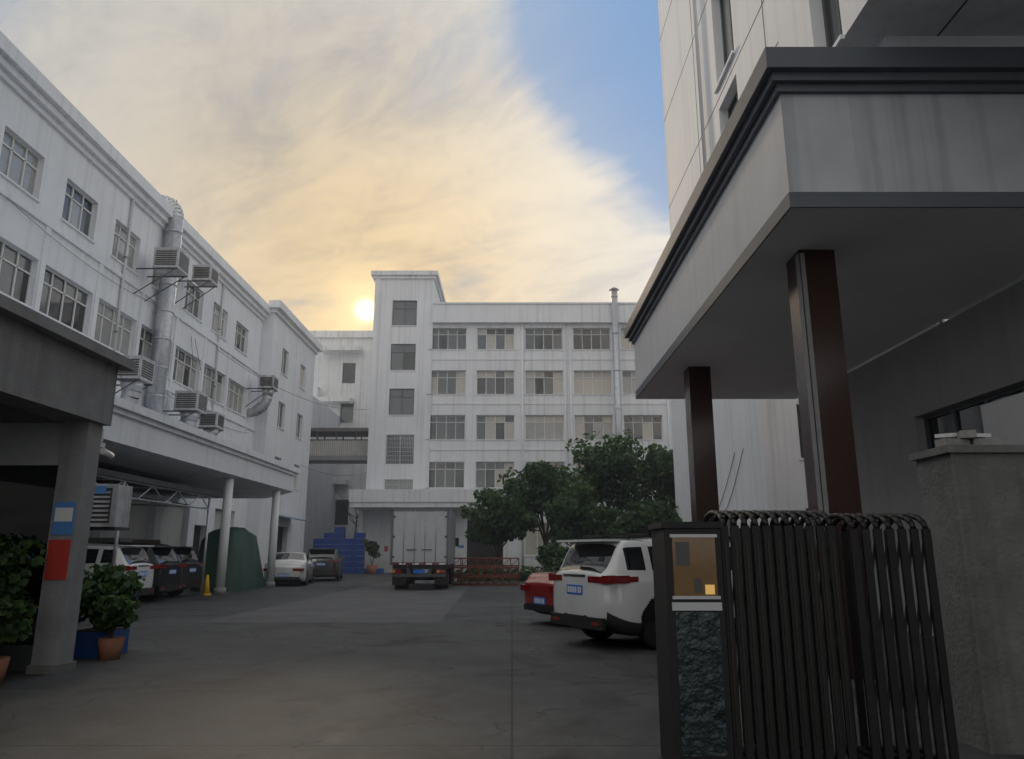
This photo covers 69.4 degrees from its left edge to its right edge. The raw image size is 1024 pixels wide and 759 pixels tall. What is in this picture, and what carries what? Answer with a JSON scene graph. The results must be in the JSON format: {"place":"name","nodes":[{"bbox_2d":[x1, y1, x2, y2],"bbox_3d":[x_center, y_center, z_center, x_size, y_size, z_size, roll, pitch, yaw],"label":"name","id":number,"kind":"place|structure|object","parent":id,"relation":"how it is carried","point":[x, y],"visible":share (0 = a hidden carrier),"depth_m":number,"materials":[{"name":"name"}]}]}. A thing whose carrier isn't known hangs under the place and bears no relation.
{"place":"outdoors","nodes":[
{"label":"outdoors","id":0,"kind":"place"},
{"bbox_2d":[0,31,270,556],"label":"factory building","id":1,"kind":"structure","parent":0,"point":[73,180],"depth_m":27.56,"materials":[{"name":"white paint"}]},
{"bbox_2d":[115,355,154,403],"bbox_3d":[-14.174,0.509,26.888,1.673,2.610,1.012,0,-13,0],"label":"air conditioner unit","id":2,"kind":"object","parent":1,"relation":"attached to","point":[132,384],"visible":0.45,"depth_m":26.68,"materials":[{"name":"grey metal"}]},
{"bbox_2d":[134,247,189,300],"bbox_3d":[-14.174,-4.239,29.953,1.673,1.966,1.012,0,-13,0],"label":"air conditioner unit","id":3,"kind":"object","parent":1,"relation":"attached to","point":[171,261],"visible":1,"depth_m":29.65,"materials":[{"name":"grey metal"}]},
{"bbox_2d":[145,195,183,413],"bbox_3d":[-15.707,-2.400,31.349,2.985,11.390,1.475,0,-13,0],"label":"ventilation duct","id":4,"kind":"object","parent":1,"relation":"attached to","point":[160,351],"visible":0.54,"depth_m":30.71,"materials":[{"name":"silver metal"}]},
{"bbox_2d":[113,198,224,411],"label":"downpipes","id":5,"kind":"object","parent":1,"relation":"attached to","point":[125,257],"visible":0.66,"depth_m":28.77,"materials":[{"name":"plastic"}]},
{"bbox_2d":[163,390,207,426],"bbox_3d":[-14.174,1.845,31.710,1.673,2.610,1.012,0,-13,0],"label":"air conditioner unit","id":6,"kind":"object","parent":1,"relation":"attached to","point":[190,406],"visible":0.5,"depth_m":31.46,"materials":[{"name":"grey metal"}]},
{"bbox_2d":[6,197,366,475],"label":"overhead cables","id":7,"kind":"object","parent":1,"relation":"attached to","point":[196,346],"visible":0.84,"depth_m":34.92,"materials":[{"name":"grey plastic"}]},
{"bbox_2d":[175,265,218,308],"bbox_3d":[-14.250,-4.174,33.456,1.524,1.838,0.862,0,-13,0],"label":"air conditioner unit","id":8,"kind":"object","parent":1,"relation":"attached to","point":[205,276],"visible":0.98,"depth_m":33.22,"materials":[{"name":"grey metal"}]},
{"bbox_2d":[198,412,224,435],"bbox_3d":[-14.250,2.717,34.100,1.524,2.361,0.862,0,-13,0],"label":"air conditioner unit","id":9,"kind":"object","parent":1,"relation":"attached to","point":[211,422],"visible":0.35,"depth_m":33.90,"materials":[{"name":"grey metal"}]},
{"bbox_2d":[245,375,278,417],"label":"air conditioner unit","id":10,"kind":"object","parent":1,"relation":"attached to","point":[268,386],"visible":1,"depth_m":41.86,"materials":[{"name":"grey metal"}]},
{"bbox_2d":[0,0,669,330],"label":"sky","id":11,"kind":"structure","parent":0,"point":[507,150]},
{"bbox_2d":[0,573,1023,758],"bbox_3d":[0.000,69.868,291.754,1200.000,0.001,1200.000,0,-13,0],"label":"courtyard ground","id":12,"kind":"structure","parent":0,"point":[488,672],"depth_m":7.73,"materials":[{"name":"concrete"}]},
{"bbox_2d":[0,596,37,684],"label":"potted flower","id":13,"kind":"object","parent":12,"relation":"on","point":[14,623],"visible":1,"depth_m":8.12,"materials":[{"name":"green plant"}]},
{"bbox_2d":[0,532,46,605],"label":"potted shrub","id":14,"kind":"object","parent":12,"relation":"on","point":[10,561],"visible":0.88,"depth_m":8.55,"materials":[{"name":"green plant"}]},
{"bbox_2d":[0,293,135,673],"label":"entrance canopy","id":15,"kind":"object","parent":12,"relation":"on","point":[58,381],"visible":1,"depth_m":9.21,"materials":[{"name":"grey concrete"}]},
{"bbox_2d":[100,428,114,458],"bbox_3d":[-5.520,0.874,10.025,0.120,0.362,0.420,0,-13,0],"label":"cctv camera","id":16,"kind":"object","parent":15,"relation":"on","point":[106,453],"visible":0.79,"depth_m":9.97,"materials":[{"name":"white plastic"}]},
{"bbox_2d":[78,595,83,620],"bbox_3d":[-6.139,3.269,9.987,0.651,0.995,0.722,0,-13,0],"label":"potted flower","id":17,"kind":"object","parent":12,"relation":"on","point":[81,614],"visible":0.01,"depth_m":10.12,"materials":[{"name":"green plant"}]},
{"bbox_2d":[73,562,144,657],"bbox_3d":[-5.897,3.259,10.542,1.147,1.268,1.177,0,-13,0],"label":"potted plant","id":18,"kind":"object","parent":12,"relation":"on","point":[106,580],"visible":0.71,"depth_m":10.39,"materials":[{"name":"green plant"}]},
{"bbox_2d":[88,594,138,660],"bbox_3d":[-5.455,3.374,10.125,0.698,0.855,0.620,-7,-15,27],"label":"potted flower","id":19,"kind":"object","parent":12,"relation":"on","point":[111,613],"visible":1,"depth_m":9.97,"materials":[{"name":"green plant"}]},
{"bbox_2d":[83,543,156,597],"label":"white suv","id":20,"kind":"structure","parent":12,"relation":"on","point":[134,557],"depth_m":19.57,"materials":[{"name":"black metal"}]},
{"bbox_2d":[88,538,159,543],"bbox_3d":[-13.527,6.615,26.233,2.346,1.900,3.100,0,-13,0],"label":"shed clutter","id":21,"kind":"object","parent":12,"relation":"on","point":[95,540],"visible":0.21,"depth_m":25.13,"materials":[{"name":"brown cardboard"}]},
{"bbox_2d":[93,542,184,599],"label":"black suv","id":22,"kind":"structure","parent":12,"relation":"on","point":[167,577],"depth_m":22.05,"materials":[{"name":"black metal"}]},
{"bbox_2d":[96,468,219,595],"bbox_3d":[-12.630,4.145,19.468,4.741,3.620,12.600,0,-13,0],"label":"carport","id":23,"kind":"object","parent":12,"relation":"on","point":[141,485],"depth_m":22.48,"materials":[{"name":"grey metal"}]},
{"bbox_2d":[167,546,201,595],"bbox_3d":[-12.893,6.358,24.598,4.724,1.654,2.110,-1,-13,4],"label":"dark car","id":24,"kind":"object","parent":12,"relation":"on","point":[191,570],"visible":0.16,"depth_m":24.45,"materials":[{"name":"black metal"}]},
{"bbox_2d":[98,396,300,594],"bbox_3d":[-12.350,4.337,23.634,5.300,5.150,20.000,0,-13,0],"label":"porch canopy","id":25,"kind":"object","parent":12,"relation":"on","point":[140,440],"visible":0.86,"depth_m":24.16,"materials":[{"name":"white paint"}]},
{"bbox_2d":[202,575,210,595],"bbox_3d":[-10.350,6.969,25.071,0.340,0.680,0.340,0,-13,0],"label":"traffic cone","id":26,"kind":"object","parent":12,"relation":"on","point":[206,589],"visible":0.83,"depth_m":24.98,"materials":[{"name":"yellow plastic"}]},
{"bbox_2d":[187,527,264,591],"bbox_3d":[-11.196,7.111,29.443,1.889,2.400,3.467,0,-13,0],"label":"tarpaulin cover","id":27,"kind":"object","parent":12,"relation":"on","point":[244,571],"visible":0.73,"depth_m":28.40,"materials":[{"name":"green fabric"}]},
{"bbox_2d":[246,300,322,576],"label":"block","id":28,"kind":"structure","parent":12,"relation":"on","point":[291,347],"depth_m":46.90,"materials":[{"name":"white paint"}]},
{"bbox_2d":[263,552,316,584],"bbox_3d":[-10.199,8.688,34.113,2.072,1.463,4.768,2,-13,-9],"label":"white sedan","id":29,"kind":"object","parent":12,"relation":"on","point":[294,567],"visible":0.88,"depth_m":32.18,"materials":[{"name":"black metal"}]},
{"bbox_2d":[303,396,339,552],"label":"wing","id":30,"kind":"structure","parent":12,"relation":"on","point":[320,501],"depth_m":65.65,"materials":[{"name":"white paint"}]},
{"bbox_2d":[307,548,345,580],"bbox_3d":[-9.999,9.828,39.390,2.110,1.654,4.724,2,-13,-10],"label":"car","id":31,"kind":"object","parent":12,"relation":"on","point":[328,562],"visible":0.68,"depth_m":37.35,"materials":[{"name":"grey metal"}]},
{"bbox_2d":[201,578,468,621],"bbox_3d":[-4.000,9.123,32.783,5.000,0.001,36.000,0,-13,0],"label":"pavement patch","id":32,"kind":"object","parent":12,"relation":"on","point":[422,601],"visible":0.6,"depth_m":19.44,"materials":[{"name":"grey concrete"}]},
{"bbox_2d":[390,509,458,588],"bbox_3d":[-3.672,7.377,32.066,2.440,3.080,7.130,0,-13,-1],"label":"box truck","id":33,"kind":"object","parent":32,"relation":"on","point":[421,539],"visible":1,"depth_m":28.81,"materials":[{"name":"grey metal"}]},
{"bbox_2d":[310,331,372,538],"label":"building","id":34,"kind":"structure","parent":12,"relation":"on","point":[342,371],"depth_m":73.67,"materials":[{"name":"white paint"}]},
{"bbox_2d":[334,486,358,538],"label":"tree","id":35,"kind":"object","parent":12,"relation":"on","point":[356,517],"visible":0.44,"depth_m":60.94,"materials":[{"name":"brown plant"}]},
{"bbox_2d":[313,527,383,573],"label":"blue crate stack","id":36,"kind":"object","parent":12,"relation":"on","point":[352,551],"visible":0.67,"depth_m":51.99,"materials":[{"name":"blue plastic"}]},
{"bbox_2d":[363,539,381,573],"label":"potted plant","id":37,"kind":"object","parent":12,"relation":"on","point":[372,547],"depth_m":50.61,"materials":[{"name":"green plant"}]},
{"bbox_2d":[452,558,518,585],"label":"rusty steel frames","id":38,"kind":"structure","parent":12,"relation":"on","point":[486,575],"depth_m":32.21,"materials":[{"name":"brown metal"}]},
{"bbox_2d":[452,573,524,584],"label":"planting bed kerb","id":39,"kind":"structure","parent":12,"relation":"on","point":[521,583],"depth_m":33.29,"materials":[{"name":"concrete"}]},
{"bbox_2d":[457,572,533,581],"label":"planting bed grass","id":40,"kind":"structure","parent":12,"relation":"on","point":[488,580],"depth_m":33.87,"materials":[{"name":"green plant"}]},
{"bbox_2d":[460,485,539,568],"bbox_3d":[-0.668,7.983,38.755,4.212,4.987,4.327,0,-13,0],"label":"small tree","id":41,"kind":"object","parent":12,"relation":"on","point":[502,519],"visible":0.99,"depth_m":38.00,"materials":[{"name":"green plant"}]},
{"bbox_2d":[455,564,560,581],"bbox_3d":[5.226,8.953,34.133,15.737,0.868,1.169,0,-13,0],"label":"hedge","id":42,"kind":"object","parent":12,"relation":"on","point":[522,572],"visible":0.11,"depth_m":34.01,"materials":[{"name":"red plant"}]},
{"bbox_2d":[349,271,672,572],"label":"building","id":43,"kind":"structure","parent":12,"relation":"on","point":[467,399],"depth_m":57.16,"materials":[{"name":"white concrete"}]},
{"bbox_2d":[309,428,368,463],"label":"link bridge","id":44,"kind":"structure","parent":43,"relation":"attached to","point":[338,451],"depth_m":57.94,"materials":[{"name":"grey concrete"}]},
{"bbox_2d":[458,545,464,552],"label":"wall signs","id":45,"kind":"object","parent":43,"relation":"attached to","point":[461,548],"depth_m":54.54,"materials":[{"name":"white"}]},
{"bbox_2d":[609,287,624,520],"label":"steel flue","id":46,"kind":"object","parent":43,"relation":"attached to","point":[616,366],"visible":0.59,"depth_m":56.81,"materials":[{"name":"grey"}]},
{"bbox_2d":[521,571,558,615],"bbox_3d":[2.647,4.418,15.909,4.768,1.463,2.072,7,-15,-27],"label":"red sedan","id":47,"kind":"object","parent":12,"relation":"on","point":[538,588],"visible":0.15,"depth_m":14.89,"materials":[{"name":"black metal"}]},
{"bbox_2d":[497,460,600,571],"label":"camphor tree","id":48,"kind":"object","parent":12,"relation":"on","point":[543,479],"visible":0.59,"depth_m":40.28,"materials":[{"name":"green plant"}]},
{"bbox_2d":[535,541,569,571],"bbox_3d":[2.252,8.673,35.392,1.886,1.893,2.115,12,-18,-43],"label":"ball shrub","id":49,"kind":"object","parent":12,"relation":"on","point":[553,553],"visible":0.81,"depth_m":35.14,"materials":[{"name":"green plant"}]},
{"bbox_2d":[542,480,631,546],"bbox_3d":[3.747,7.811,37.980,4.411,5.037,4.039,0,-13,0],"label":"small tree","id":50,"kind":"object","parent":12,"relation":"on","point":[565,519],"visible":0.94,"depth_m":37.26,"materials":[{"name":"green plant"}]},
{"bbox_2d":[565,429,664,538],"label":"camphor tree","id":51,"kind":"object","parent":12,"relation":"on","point":[603,467],"visible":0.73,"depth_m":42.13,"materials":[{"name":"green plant"}]},
{"bbox_2d":[598,500,673,538],"bbox_3d":[6.283,8.081,37.131,4.003,4.072,3.878,0,-13,0],"label":"small tree","id":52,"kind":"object","parent":12,"relation":"on","point":[638,517],"visible":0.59,"depth_m":36.56,"materials":[{"name":"green plant"}]},
{"bbox_2d":[616,443,675,514],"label":"camphor tree","id":53,"kind":"object","parent":12,"relation":"on","point":[661,463],"visible":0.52,"depth_m":40.54,"materials":[{"name":"green plant"}]},
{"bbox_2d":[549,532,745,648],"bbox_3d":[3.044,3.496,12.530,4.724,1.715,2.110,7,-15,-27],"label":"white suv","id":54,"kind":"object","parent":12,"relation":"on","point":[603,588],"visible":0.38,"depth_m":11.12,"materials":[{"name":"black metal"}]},
{"bbox_2d":[665,505,681,521],"bbox_3d":[9.307,7.984,36.581,4.160,3.980,4.080,10,-17,-38],"label":"shrub","id":55,"kind":"object","parent":12,"relation":"on","point":[674,514],"visible":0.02,"depth_m":36.71,"materials":[{"name":"green plant"}]},
{"bbox_2d":[684,366,719,521],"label":"granite column","id":56,"kind":"structure","parent":12,"relation":"on","point":[701,447],"depth_m":15.35,"materials":[{"name":"brown stone"}]},
{"bbox_2d":[648,510,959,758],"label":"accordion gate","id":57,"kind":"structure","parent":12,"relation":"on","point":[780,675],"depth_m":4.82,"materials":[{"name":"brown metal"}]},
{"bbox_2d":[670,319,948,542],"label":"building","id":58,"kind":"structure","parent":12,"relation":"on","point":[760,466],"depth_m":25.32,"materials":[{"name":"white paint"}]},
{"bbox_2d":[786,250,875,679],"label":"granite column","id":59,"kind":"structure","parent":12,"relation":"on","point":[830,464],"depth_m":9.26,"materials":[{"name":"brown stone"}]},
{"bbox_2d":[908,430,1023,753],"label":"gate pillar","id":60,"kind":"structure","parent":12,"relation":"on","point":[971,487],"depth_m":5.63,"materials":[{"name":"grey concrete"}]},
{"bbox_2d":[658,0,1023,635],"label":"office building","id":61,"kind":"structure","parent":0,"point":[919,390],"depth_m":13.21,"materials":[{"name":"white paint"}]},
{"bbox_2d":[624,47,1023,398],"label":"canopy","id":62,"kind":"object","parent":61,"relation":"attached to","point":[892,178],"visible":0.94,"depth_m":9.24,"materials":[{"name":"grey concrete"}]},
{"bbox_2d":[980,392,1023,444],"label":"window","id":63,"kind":"structure","parent":61,"relation":"in","point":[1003,418],"depth_m":7.33,"materials":[{"name":"grey glass"}]},
{"bbox_3d":[-11.375,2.839,13.200,7.250,3.300,0.200,0,-13,0],"label":"shed end wall","id":64,"kind":"object","parent":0,"visible":0},
{"bbox_2d":[90,484,132,529],"bbox_3d":[-7.400,2.312,13.360,0.800,0.800,0.630,0,-13,0],"label":"air conditioning unit","id":65,"kind":"object","parent":64,"relation":"attached to","point":[111,507],"depth_m":13.12,"materials":[{"name":"grey metal"}]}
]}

